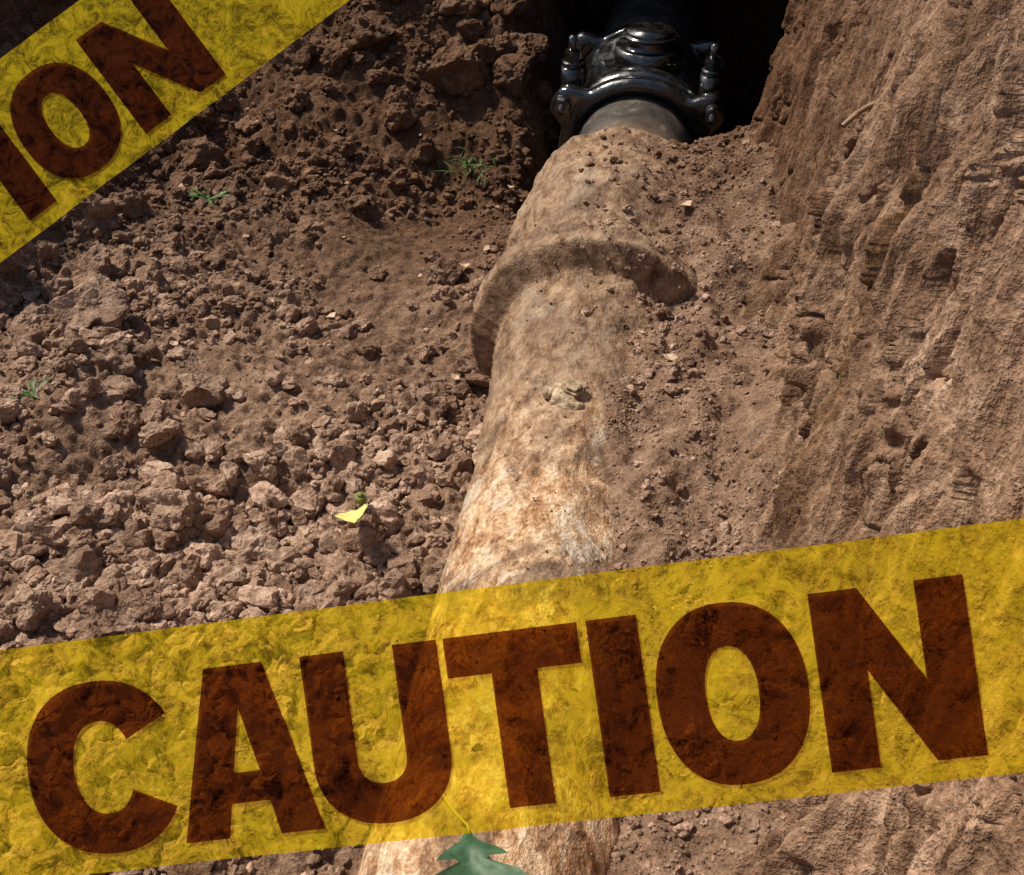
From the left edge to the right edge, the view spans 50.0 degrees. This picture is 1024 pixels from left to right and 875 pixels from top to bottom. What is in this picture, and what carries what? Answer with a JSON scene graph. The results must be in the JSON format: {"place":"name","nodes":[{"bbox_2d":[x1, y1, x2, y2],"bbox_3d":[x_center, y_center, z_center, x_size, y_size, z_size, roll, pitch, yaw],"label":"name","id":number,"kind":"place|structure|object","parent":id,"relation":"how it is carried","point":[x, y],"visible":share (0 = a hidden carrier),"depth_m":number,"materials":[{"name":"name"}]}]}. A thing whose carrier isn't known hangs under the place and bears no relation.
{"place":"outdoors","nodes":[
{"label":"outdoors","id":0,"kind":"place"},
{"bbox_2d":[0,0,795,874],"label":"dirt ground","id":1,"kind":"structure","parent":0,"point":[748,34],"depth_m":2.64,"materials":[{"name":"soil"}]},
{"bbox_2d":[11,378,48,398],"bbox_3d":[-1.070,-0.106,2.452,0.062,0.013,0.096,6,40,7],"label":"weed plant","id":2,"kind":"object","parent":1,"relation":"on","point":[32,385],"visible":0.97,"depth_m":2.45,"materials":[{"name":"green plant"}]},
{"bbox_2d":[185,188,228,203],"bbox_3d":[-0.906,-0.731,3.299,0.147,0.019,0.143,-31,49,-32],"label":"weed plant","id":3,"kind":"object","parent":1,"relation":"on","point":[205,196],"visible":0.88,"depth_m":3.30,"materials":[{"name":"green plant"}]},
{"bbox_2d":[0,89,691,743],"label":"leaf litter","id":4,"kind":"object","parent":1,"relation":"on","point":[468,737],"visible":0.78,"depth_m":2.57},
{"bbox_2d":[0,0,786,874],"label":"soil rubble","id":5,"kind":"object","parent":1,"relation":"on","point":[258,564],"visible":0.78,"depth_m":2.37,"materials":[{"name":"brown soil"}]},
{"bbox_2d":[335,492,367,522],"bbox_3d":[-0.311,0.144,2.205,0.062,0.059,0.101,19,44,21],"label":"yellow leaf","id":6,"kind":"object","parent":5,"relation":"on","point":[353,516],"visible":1,"depth_m":2.20,"materials":[{"name":"yellow plant"}]},
{"bbox_2d":[435,147,498,183],"bbox_3d":[-0.151,-0.894,3.534,0.234,0.052,0.252,13,42,15],"label":"grass tuft","id":7,"kind":"object","parent":1,"relation":"on","point":[468,165],"visible":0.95,"depth_m":3.51,"materials":[{"name":"green plant"}]},
{"bbox_2d":[357,0,704,874],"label":"water main pipe","id":8,"kind":"object","parent":1,"relation":"on","point":[505,520],"visible":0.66,"depth_m":2.03,"materials":[{"name":"metal"}]},
{"bbox_2d":[435,794,527,874],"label":"green leaf","id":9,"kind":"object","parent":8,"relation":"on","point":[470,852],"visible":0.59,"depth_m":1.35,"materials":[{"name":"green plant"}]},
{"bbox_2d":[550,21,726,148],"bbox_3d":[0.410,-1.045,3.519,0.525,0.548,0.600,6,40,7],"label":"pipe coupling","id":10,"kind":"object","parent":8,"relation":"attached to","point":[680,72],"visible":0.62,"depth_m":3.31,"materials":[{"name":"black paint"}]},
{"bbox_2d":[714,0,1023,874],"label":"trench wall","id":11,"kind":"structure","parent":1,"relation":"on","point":[890,282],"depth_m":1.46,"materials":[{"name":"soil"}]},
{"bbox_2d":[0,518,1023,874],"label":"caution tape","id":12,"kind":"object","parent":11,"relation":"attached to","point":[850,636],"visible":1,"depth_m":0.92,"materials":[{"name":"yellow plastic"}]},
{"bbox_2d":[841,101,874,127],"bbox_3d":[0.641,-0.579,1.951,0.136,0.036,0.027,-13,42,-16],"label":"tree root","id":13,"kind":"object","parent":11,"relation":"attached to","point":[853,116],"visible":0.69,"depth_m":1.94,"materials":[{"name":"brown plant"}]},
{"bbox_3d":[-1.630,0.540,1.363,0.045,0.820,0.030,6,40,7],"label":"wooden stake","id":14,"kind":"object","parent":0,"visible":0},
{"bbox_2d":[0,0,348,259],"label":"caution tape","id":15,"kind":"object","parent":14,"relation":"attached to","point":[114,55],"visible":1,"depth_m":1.38,"materials":[{"name":"yellow plastic"}]}
]}

